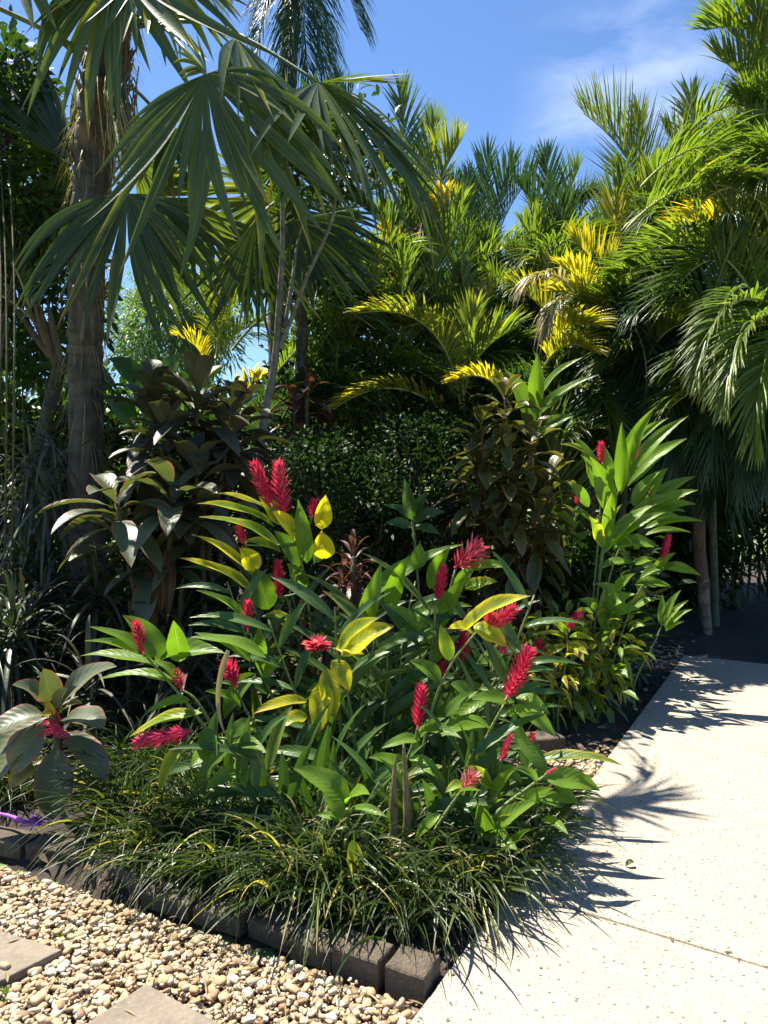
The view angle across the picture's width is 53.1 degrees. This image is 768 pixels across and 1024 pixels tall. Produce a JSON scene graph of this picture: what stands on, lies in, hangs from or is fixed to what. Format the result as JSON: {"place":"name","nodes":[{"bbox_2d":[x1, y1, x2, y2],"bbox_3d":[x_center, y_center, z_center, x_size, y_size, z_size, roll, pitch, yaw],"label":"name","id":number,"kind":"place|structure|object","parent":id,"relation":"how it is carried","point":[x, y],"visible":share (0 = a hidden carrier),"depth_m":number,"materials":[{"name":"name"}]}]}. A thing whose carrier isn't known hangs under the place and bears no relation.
{"place":"outdoors","nodes":[
{"label":"outdoors","id":0,"kind":"place"},
{"bbox_2d":[0,867,417,1023],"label":"gravel","id":1,"kind":"structure","parent":0,"point":[152,957],"depth_m":2.39,"materials":[{"name":"gravel"}]},
{"bbox_2d":[0,985,10,1002],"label":"weed","id":2,"kind":"object","parent":1,"relation":"on","point":[5,990],"visible":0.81,"depth_m":2.31,"materials":[{"name":"green plant"}]},
{"bbox_2d":[53,929,71,941],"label":"weed","id":3,"kind":"object","parent":1,"relation":"on","point":[61,934],"visible":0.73,"depth_m":2.59,"materials":[{"name":"green plant"}]},
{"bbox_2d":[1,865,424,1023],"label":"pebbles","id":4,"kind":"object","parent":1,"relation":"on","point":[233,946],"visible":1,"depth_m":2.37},
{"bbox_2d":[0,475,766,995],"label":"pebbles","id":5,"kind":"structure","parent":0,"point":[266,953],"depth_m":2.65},
{"bbox_2d":[9,362,192,501],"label":"distant tree","id":6,"kind":"object","parent":5,"relation":"on","point":[137,408],"visible":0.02,"depth_m":25.22,"materials":[{"name":"green plant"}]},
{"bbox_2d":[103,264,261,439],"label":"feathery tree","id":7,"kind":"object","parent":5,"relation":"on","point":[142,349],"visible":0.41,"depth_m":14.56,"materials":[{"name":"green plant"}]},
{"bbox_2d":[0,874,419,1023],"bbox_3d":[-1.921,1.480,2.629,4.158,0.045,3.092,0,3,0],"label":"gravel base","id":8,"kind":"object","parent":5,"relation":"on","point":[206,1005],"depth_m":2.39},
{"bbox_2d":[0,931,62,987],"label":"stepping paver","id":9,"kind":"object","parent":8,"relation":"on","point":[21,956],"visible":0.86,"depth_m":2.46,"materials":[{"name":"stone"}]},
{"bbox_2d":[0,962,10,969],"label":"pebble","id":10,"kind":"object","parent":9,"relation":"on","point":[5,965],"visible":1,"depth_m":2.39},
{"bbox_2d":[87,984,218,1023],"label":"stepping paver","id":11,"kind":"object","parent":8,"relation":"on","point":[146,1004],"visible":1,"depth_m":2.20,"materials":[{"name":"stone"}]},
{"bbox_2d":[0,560,767,993],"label":"garden bed soil","id":12,"kind":"structure","parent":0,"point":[738,634],"depth_m":4.73,"materials":[{"name":"soil"}]},
{"bbox_2d":[0,826,40,858],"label":"edging block","id":13,"kind":"structure","parent":12,"relation":"on","point":[10,837],"depth_m":3.19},
{"bbox_2d":[0,812,60,830],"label":"cord","id":14,"kind":"object","parent":13,"relation":"on","point":[33,819],"visible":0.94,"depth_m":3.23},
{"bbox_2d":[0,191,67,598],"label":"feather palm","id":15,"kind":"object","parent":12,"relation":"on","point":[43,340],"visible":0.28,"depth_m":5.79,"materials":[{"name":"green plant"}]},
{"bbox_2d":[0,21,69,287],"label":"broad tree","id":16,"kind":"object","parent":12,"relation":"on","point":[3,23],"visible":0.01,"depth_m":6.70,"materials":[{"name":"green plant"}]},
{"bbox_2d":[0,740,71,813],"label":"grass clump","id":17,"kind":"object","parent":12,"relation":"on","point":[5,789],"visible":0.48,"depth_m":3.64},
{"bbox_2d":[0,4,72,607],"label":"leaved tree","id":18,"kind":"object","parent":12,"relation":"on","point":[12,180],"visible":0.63,"depth_m":5.25,"materials":[{"name":"green plant"}]},
{"bbox_2d":[0,568,103,730],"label":"strappy plant","id":19,"kind":"object","parent":12,"relation":"on","point":[9,670],"visible":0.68,"depth_m":4.19,"materials":[{"name":"green plant"}]},
{"bbox_2d":[0,662,116,819],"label":"pink edged cordyline","id":20,"kind":"object","parent":12,"relation":"on","point":[22,738],"visible":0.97,"depth_m":3.28,"materials":[{"name":"green plant"}]},
{"bbox_2d":[0,519,117,704],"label":"strappy plant","id":21,"kind":"object","parent":12,"relation":"on","point":[29,558],"visible":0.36,"depth_m":4.88,"materials":[{"name":"green plant"}]},
{"bbox_2d":[25,833,93,867],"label":"edging block","id":22,"kind":"structure","parent":12,"relation":"on","point":[36,844],"depth_m":3.14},
{"bbox_2d":[0,401,121,662],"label":"dracaena","id":23,"kind":"object","parent":12,"relation":"on","point":[42,486],"visible":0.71,"depth_m":5.05,"materials":[{"name":"green plant"}]},
{"bbox_2d":[0,245,131,579],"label":"garden shrub","id":24,"kind":"object","parent":12,"relation":"on","point":[27,348],"visible":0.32,"depth_m":6.41,"materials":[{"name":"green plant"}]},
{"bbox_2d":[0,307,137,580],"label":"garden shrub","id":25,"kind":"object","parent":12,"relation":"on","point":[18,420],"visible":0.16,"depth_m":8.12,"materials":[{"name":"green plant"}]},
{"bbox_2d":[0,355,151,607],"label":"dense shrub","id":26,"kind":"object","parent":12,"relation":"on","point":[113,421],"visible":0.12,"depth_m":8.20,"materials":[{"name":"green plant"}]},
{"bbox_2d":[0,537,153,722],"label":"strappy plant","id":27,"kind":"object","parent":12,"relation":"on","point":[96,580],"visible":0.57,"depth_m":4.47,"materials":[{"name":"green plant"}]},
{"bbox_2d":[0,553,158,718],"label":"ground shrub","id":28,"kind":"object","parent":12,"relation":"on","point":[56,591],"visible":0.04,"depth_m":4.91,"materials":[{"name":"green plant"}]},
{"bbox_2d":[6,667,168,764],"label":"grass clump","id":29,"kind":"object","parent":12,"relation":"on","point":[71,726],"visible":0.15,"depth_m":4.16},
{"bbox_2d":[83,845,122,873],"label":"edging block","id":30,"kind":"structure","parent":12,"relation":"on","point":[92,861],"depth_m":3.06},
{"bbox_2d":[7,751,204,878],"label":"grass clump","id":31,"kind":"object","parent":12,"relation":"on","point":[122,800],"visible":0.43,"depth_m":3.18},
{"bbox_2d":[31,353,182,570],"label":"broad leaf plant","id":32,"kind":"object","parent":12,"relation":"on","point":[125,411],"visible":0.27,"depth_m":6.15,"materials":[{"name":"plant"}]},
{"bbox_2d":[0,690,254,822],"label":"grass clump","id":33,"kind":"object","parent":12,"relation":"on","point":[152,753],"visible":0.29,"depth_m":3.61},
{"bbox_2d":[37,763,236,910],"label":"grass clump","id":34,"kind":"object","parent":12,"relation":"on","point":[127,844],"visible":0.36,"depth_m":2.96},
{"bbox_2d":[15,577,265,802],"bbox_3d":[-1.287,0.975,4.284,1.602,1.272,1.538,0,3,0],"label":"strappy plant","id":35,"kind":"object","parent":12,"relation":"on","point":[181,666],"visible":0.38,"depth_m":4.04,"materials":[{"name":"green plant"}]},
{"bbox_2d":[115,861,167,898],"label":"edging block","id":36,"kind":"structure","parent":12,"relation":"on","point":[120,876],"depth_m":2.91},
{"bbox_2d":[33,706,253,871],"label":"grass clump","id":37,"kind":"object","parent":12,"relation":"on","point":[153,766],"visible":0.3,"depth_m":3.40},
{"bbox_2d":[36,459,258,734],"bbox_3d":[-1.302,0.530,4.375,1.212,1.650,0.962,0,3,0],"label":"green cordyline","id":38,"kind":"object","parent":12,"relation":"on","point":[131,538],"visible":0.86,"depth_m":4.24,"materials":[{"name":"green plant"}]},
{"bbox_2d":[44,670,263,779],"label":"grass clump","id":39,"kind":"object","parent":12,"relation":"on","point":[174,722],"visible":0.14,"depth_m":4.14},
{"bbox_2d":[21,537,299,721],"bbox_3d":[-1.293,0.940,4.668,1.725,1.594,1.098,0,3,0],"label":"ground shrub","id":40,"kind":"object","parent":12,"relation":"on","point":[122,595],"visible":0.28,"depth_m":4.50,"materials":[{"name":"green plant"}]},
{"bbox_2d":[54,770,275,934],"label":"grass clump","id":41,"kind":"object","parent":12,"relation":"on","point":[162,822],"visible":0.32,"depth_m":2.96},
{"bbox_2d":[141,878,207,921],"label":"edging block","id":42,"kind":"structure","parent":12,"relation":"on","point":[147,898],"depth_m":2.79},
{"bbox_2d":[62,721,299,886],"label":"grass clump","id":43,"kind":"object","parent":12,"relation":"on","point":[193,781],"visible":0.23,"depth_m":3.11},
{"bbox_2d":[80,350,296,704],"bbox_3d":[-1.200,0.181,4.748,1.303,2.304,1.189,0,3,0],"label":"dark cordyline","id":44,"kind":"object","parent":12,"relation":"on","point":[202,449],"visible":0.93,"depth_m":4.62,"materials":[{"name":"green plant"}]},
{"bbox_2d":[103,344,293,610],"bbox_3d":[-2.084,-0.137,8.203,2.656,3.422,2.239,0,3,0],"label":"dense shrub","id":45,"kind":"object","parent":12,"relation":"on","point":[118,466],"visible":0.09,"depth_m":7.92,"materials":[{"name":"green plant"}]},
{"bbox_2d":[95,785,326,975],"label":"grass clump","id":46,"kind":"object","parent":12,"relation":"on","point":[204,866],"visible":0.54,"depth_m":2.76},
{"bbox_2d":[169,283,267,392],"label":"cane palm","id":47,"kind":"object","parent":12,"relation":"on","point":[220,320],"visible":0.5,"depth_m":10.66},
{"bbox_2d":[193,892,256,937],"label":"edging block","id":48,"kind":"structure","parent":12,"relation":"on","point":[223,925],"depth_m":2.69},
{"bbox_2d":[93,744,366,921],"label":"grass clump","id":49,"kind":"object","parent":12,"relation":"on","point":[237,804],"visible":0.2,"depth_m":2.91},
{"bbox_2d":[0,0,466,706],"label":"fan palm","id":50,"kind":"object","parent":12,"relation":"on","point":[160,154],"visible":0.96,"depth_m":4.35,"materials":[{"name":"green plant"}]},
{"bbox_2d":[248,904,307,952],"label":"edging block","id":51,"kind":"structure","parent":12,"relation":"on","point":[259,927],"depth_m":2.61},
{"bbox_2d":[176,69,399,642],"bbox_3d":[-0.952,-1.259,6.510,1.968,5.025,1.731,-2,4,-37],"label":"fan palm","id":52,"kind":"object","parent":12,"relation":"on","point":[345,244],"visible":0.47,"depth_m":6.18,"materials":[{"name":"green plant"}]},
{"bbox_2d":[159,774,417,969],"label":"grass clump","id":53,"kind":"object","parent":12,"relation":"on","point":[265,861],"visible":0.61,"depth_m":2.69,"materials":[{"name":"plant"}]},
{"bbox_2d":[189,731,388,877],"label":"grass clump","id":54,"kind":"object","parent":12,"relation":"on","point":[346,769],"visible":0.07,"depth_m":3.39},
{"bbox_2d":[263,599,321,771],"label":"compact plant","id":55,"kind":"object","parent":12,"relation":"on","point":[299,637],"visible":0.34,"depth_m":3.69,"materials":[{"name":"green plant"}]},
{"bbox_2d":[217,0,378,613],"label":"feather palm","id":56,"kind":"object","parent":12,"relation":"on","point":[290,21],"visible":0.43,"depth_m":7.91,"materials":[{"name":"plant"}]},
{"bbox_2d":[68,805,536,969],"bbox_3d":[-0.492,1.359,2.832,2.077,0.124,0.814,1,3,11],"label":"grass clump","id":57,"kind":"object","parent":12,"relation":"on","point":[487,907],"visible":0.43,"depth_m":2.57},
{"bbox_2d":[270,366,355,662],"bbox_3d":[-0.552,0.071,5.991,0.689,2.392,0.657,0,3,0],"label":"dark cordyline","id":58,"kind":"object","parent":12,"relation":"on","point":[293,405],"visible":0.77,"depth_m":5.91,"materials":[{"name":"green plant"}]},
{"bbox_2d":[226,71,405,676],"bbox_3d":[-0.508,-0.940,5.643,1.456,4.476,1.002,1,3,15],"label":"slender tree","id":59,"kind":"object","parent":12,"relation":"on","point":[282,199],"visible":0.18,"depth_m":5.52,"materials":[{"name":"green plant"}]},
{"bbox_2d":[289,923,343,972],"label":"edging block","id":60,"kind":"structure","parent":12,"relation":"on","point":[313,959],"depth_m":2.50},
{"bbox_2d":[225,323,409,597],"bbox_3d":[-0.951,-0.415,9.241,2.806,3.969,2.244,0,3,0],"label":"dense shrub","id":61,"kind":"object","parent":12,"relation":"on","point":[291,362],"depth_m":8.90,"materials":[{"name":"green plant"}]},
{"bbox_2d":[227,417,422,678],"bbox_3d":[-0.449,0.295,5.615,1.477,1.983,1.102,0,3,0],"label":"leaved shrub","id":62,"kind":"object","parent":12,"relation":"on","point":[308,446],"visible":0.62,"depth_m":5.48,"materials":[{"name":"green plant"}]},
{"bbox_2d":[294,766,386,840],"bbox_3d":[-0.117,1.180,2.826,0.310,0.509,0.297,2,4,39],"label":"young ginger","id":63,"kind":"object","parent":12,"relation":"on","point":[332,785],"visible":0.93,"depth_m":2.81,"materials":[{"name":"green plant"}]},
{"bbox_2d":[319,838,363,881],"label":"yellowing shoot","id":64,"kind":"object","parent":12,"relation":"on","point":[352,846],"visible":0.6,"depth_m":2.68,"materials":[{"name":"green plant"}]},
{"bbox_2d":[308,529,385,764],"bbox_3d":[-0.176,0.731,3.965,0.412,1.289,0.399,-2,4,-32],"label":"narrow cordyline","id":65,"kind":"object","parent":12,"relation":"on","point":[353,594],"visible":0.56,"depth_m":3.92,"materials":[{"name":"red plant"}]},
{"bbox_2d":[231,155,469,607],"bbox_3d":[-0.251,-1.102,7.590,2.721,4.597,3.116,-2,3,-26],"label":"cane palm","id":66,"kind":"object","parent":12,"relation":"on","point":[404,265],"visible":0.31,"depth_m":6.67,"materials":[{"name":"plant"}]},
{"bbox_2d":[81,457,621,861],"bbox_3d":[-0.155,0.742,3.466,2.179,1.998,1.641,0,3,0],"label":"red ginger","id":67,"kind":"object","parent":12,"relation":"on","point":[430,708],"visible":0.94,"depth_m":3.33,"materials":[{"name":"plant"}]},
{"bbox_2d":[22,623,690,967],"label":"leaf litter","id":68,"kind":"object","parent":12,"relation":"on","point":[108,881],"visible":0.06,"depth_m":4.21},
{"bbox_2d":[231,789,484,984],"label":"grass clump","id":69,"kind":"object","parent":12,"relation":"on","point":[342,884],"visible":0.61,"depth_m":2.64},
{"bbox_2d":[332,929,394,992],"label":"edging block","id":70,"kind":"structure","parent":12,"relation":"on","point":[365,963],"depth_m":2.40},
{"bbox_2d":[246,326,522,654],"bbox_3d":[-0.015,-0.173,6.596,2.547,2.820,1.239,0,3,0],"label":"green shrub","id":71,"kind":"object","parent":12,"relation":"on","point":[449,399],"visible":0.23,"depth_m":6.42,"materials":[{"name":"green plant"}]},
{"bbox_2d":[277,759,509,921],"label":"grass clump","id":72,"kind":"object","parent":12,"relation":"on","point":[441,832],"visible":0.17,"depth_m":2.82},
{"bbox_2d":[286,815,513,998],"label":"grass clump","id":73,"kind":"object","parent":12,"relation":"on","point":[391,916],"visible":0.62,"depth_m":2.57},
{"bbox_2d":[265,66,539,612],"bbox_3d":[0.371,-1.641,7.689,2.418,5.664,3.145,1,3,22],"label":"cane palm","id":74,"kind":"object","parent":12,"relation":"on","point":[392,224],"visible":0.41,"depth_m":7.18,"materials":[{"name":"green plant"}]},
{"bbox_2d":[385,944,439,1008],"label":"edging block","id":75,"kind":"structure","parent":12,"relation":"on","point":[418,983],"depth_m":2.32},
{"bbox_2d":[384,479,444,659],"bbox_3d":[0.208,0.539,5.207,0.424,1.530,0.115,1,3,12],"label":"young ginger","id":76,"kind":"object","parent":12,"relation":"on","point":[410,507],"visible":0.92,"depth_m":5.18,"materials":[{"name":"green plant"}]},
{"bbox_2d":[317,396,525,663],"bbox_3d":[0.259,0.199,5.922,1.666,2.158,1.134,0,3,0],"label":"leaved shrub","id":77,"kind":"object","parent":12,"relation":"on","point":[440,481],"visible":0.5,"depth_m":5.79,"materials":[{"name":"green plant"}]},
{"bbox_2d":[351,363,535,593],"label":"dense shrub","id":78,"kind":"object","parent":12,"relation":"on","point":[432,537],"visible":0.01,"depth_m":9.66,"materials":[{"name":"green plant"}]},
{"bbox_2d":[339,798,584,958],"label":"grass clump","id":79,"kind":"object","parent":12,"relation":"on","point":[506,870],"visible":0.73,"depth_m":2.70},
{"bbox_2d":[353,728,588,888],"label":"grass clump","id":80,"kind":"object","parent":12,"relation":"on","point":[425,778],"visible":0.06,"depth_m":3.15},
{"bbox_2d":[319,252,677,643],"bbox_3d":[0.960,-0.596,6.874,2.949,3.664,2.145,0,3,0],"label":"cane palm","id":81,"kind":"object","parent":12,"relation":"on","point":[473,313],"visible":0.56,"depth_m":6.57,"materials":[{"name":"plant"}]},
{"bbox_2d":[433,369,579,694],"bbox_3d":[0.893,0.160,5.389,1.034,2.278,0.787,2,3,27],"label":"bronze cordyline","id":82,"kind":"object","parent":12,"relation":"on","point":[500,528],"visible":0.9,"depth_m":5.23,"materials":[{"name":"green plant"}]},
{"bbox_2d":[417,133,597,607],"bbox_3d":[1.055,-1.589,8.763,3.527,5.452,3.009,3,4,41],"label":"cane palm","id":83,"kind":"object","parent":12,"relation":"on","point":[472,219],"visible":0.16,"depth_m":8.60,"materials":[{"name":"plant"}]},
{"bbox_2d":[401,769,630,946],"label":"grass clump","id":84,"kind":"object","parent":12,"relation":"on","point":[543,836],"visible":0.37,"depth_m":2.87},
{"bbox_2d":[476,617,589,731],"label":"lime shrub","id":85,"kind":"object","parent":12,"relation":"on","point":[550,677],"visible":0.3,"depth_m":4.62,"materials":[{"name":"green plant"}]},
{"bbox_2d":[435,367,631,589],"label":"dense shrub","id":86,"kind":"object","parent":12,"relation":"on","point":[608,447],"visible":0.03,"depth_m":10.15,"materials":[{"name":"green plant"}]},
{"bbox_2d":[502,730,565,755],"bbox_3d":[0.846,1.316,4.340,0.324,0.110,0.141,-1,3,-13],"label":"edging stone","id":87,"kind":"object","parent":12,"relation":"on","point":[545,741],"visible":0.43,"depth_m":4.30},
{"bbox_2d":[451,761,622,888],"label":"grass clump","id":88,"kind":"object","parent":12,"relation":"on","point":[557,810],"visible":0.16,"depth_m":3.10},
{"bbox_2d":[529,763,553,784],"bbox_3d":[0.778,1.349,3.912,0.203,0.090,0.103,-2,4,-30],"label":"edging stone","id":89,"kind":"object","parent":12,"relation":"on","point":[549,765],"visible":0.09,"depth_m":3.92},
{"bbox_2d":[418,136,677,600],"bbox_3d":[1.869,-1.530,8.265,3.135,5.380,3.038,0,3,0],"label":"cane palm","id":90,"kind":"object","parent":12,"relation":"on","point":[565,206],"visible":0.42,"depth_m":7.92,"materials":[{"name":"plant"}]},
{"bbox_2d":[504,353,596,612],"bbox_3d":[1.239,0.044,5.762,0.681,2.426,0.150,0,3,0],"label":"red ginger","id":91,"kind":"object","parent":12,"relation":"on","point":[532,392],"visible":0.86,"depth_m":5.73,"materials":[{"name":"plant"}]},
{"bbox_2d":[465,241,655,632],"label":"cane palm","id":92,"kind":"object","parent":12,"relation":"on","point":[552,328],"visible":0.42,"depth_m":6.55,"materials":[{"name":"green plant"}]},
{"bbox_2d":[506,741,622,831],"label":"grass clump","id":93,"kind":"object","parent":12,"relation":"on","point":[587,792],"visible":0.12,"depth_m":3.44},
{"bbox_2d":[508,589,655,731],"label":"lime shrub","id":94,"kind":"object","parent":12,"relation":"on","point":[621,669],"visible":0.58,"depth_m":4.83,"materials":[{"name":"green plant"}]},
{"bbox_2d":[487,506,695,696],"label":"dark shrub","id":95,"kind":"object","parent":12,"relation":"on","point":[579,577],"visible":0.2,"depth_m":5.52,"materials":[{"name":"green plant"}]},
{"bbox_2d":[529,406,701,730],"bbox_3d":[1.501,0.307,5.314,1.248,2.035,1.689,0,3,0],"label":"red ginger","id":96,"kind":"object","parent":12,"relation":"on","point":[651,496],"visible":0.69,"depth_m":5.09,"materials":[{"name":"plant"}]},
{"bbox_2d":[575,364,667,464],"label":"dense shrub","id":97,"kind":"object","parent":12,"relation":"on","point":[610,397],"depth_m":10.35,"materials":[{"name":"green plant"}]},
{"bbox_2d":[499,62,749,578],"bbox_3d":[2.613,-1.557,7.471,3.420,5.520,2.886,0,3,0],"label":"cane palm","id":98,"kind":"object","parent":12,"relation":"on","point":[612,222],"visible":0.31,"depth_m":7.09,"materials":[{"name":"plant"}]},
{"bbox_2d":[550,70,767,626],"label":"cane palm","id":99,"kind":"object","parent":12,"relation":"on","point":[670,234],"visible":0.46,"depth_m":6.25,"materials":[{"name":"plant"}]},
{"bbox_2d":[562,210,767,634],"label":"cane palm","id":100,"kind":"object","parent":12,"relation":"on","point":[741,428],"visible":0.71,"depth_m":6.35,"materials":[{"name":"green plant"}]},
{"bbox_2d":[584,455,767,617],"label":"dense shrub","id":101,"kind":"object","parent":12,"relation":"on","point":[681,548],"visible":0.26,"depth_m":8.37,"materials":[{"name":"green plant"}]},
{"bbox_2d":[627,0,767,421],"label":"cane palm","id":102,"kind":"object","parent":12,"relation":"on","point":[743,176],"visible":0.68,"depth_m":6.21,"materials":[{"name":"plant"}]},
{"bbox_2d":[713,261,767,595],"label":"dense shrub","id":103,"kind":"object","parent":12,"relation":"on","point":[766,567],"visible":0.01,"depth_m":9.64,"materials":[{"name":"green plant"}]},
{"bbox_2d":[717,463,767,600],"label":"shrub","id":104,"kind":"object","parent":12,"relation":"on","point":[759,546],"visible":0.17,"depth_m":9.30,"materials":[{"name":"green plant"}]},
{"bbox_2d":[728,445,767,516],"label":"dense shrub","id":105,"kind":"object","parent":12,"relation":"on","point":[765,501],"visible":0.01,"depth_m":8.75,"materials":[{"name":"green plant"}]},
{"bbox_2d":[0,0,767,462],"label":"sky","id":106,"kind":"structure","parent":0,"point":[509,69],"materials":[{"name":"blue"}]},
{"bbox_2d":[410,892,767,1023],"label":"path","id":107,"kind":"structure","parent":0,"point":[630,975],"depth_m":2.35,"materials":[{"name":"concrete"}]},
{"bbox_2d":[514,634,694,791],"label":"gravel","id":108,"kind":"structure","parent":0,"point":[602,747],"depth_m":4.37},
{"bbox_2d":[514,655,767,967],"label":"path","id":109,"kind":"structure","parent":0,"point":[696,819],"depth_m":3.38,"materials":[{"name":"concrete"}]},
{"bbox_2d":[418,656,767,1023],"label":"path debris","id":110,"kind":"object","parent":109,"relation":"on","point":[528,945],"visible":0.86,"depth_m":2.64,"materials":[{"name":"brown plant"}]},
{"bbox_2d":[626,859,634,865],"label":"fallen leaf","id":111,"kind":"object","parent":109,"relation":"on","point":[629,861],"visible":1,"depth_m":3.01,"materials":[{"name":"green plant"}]},
{"bbox_2d":[516,892,767,968],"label":"path joint","id":112,"kind":"object","parent":109,"relation":"on","point":[650,933],"depth_m":2.59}
]}

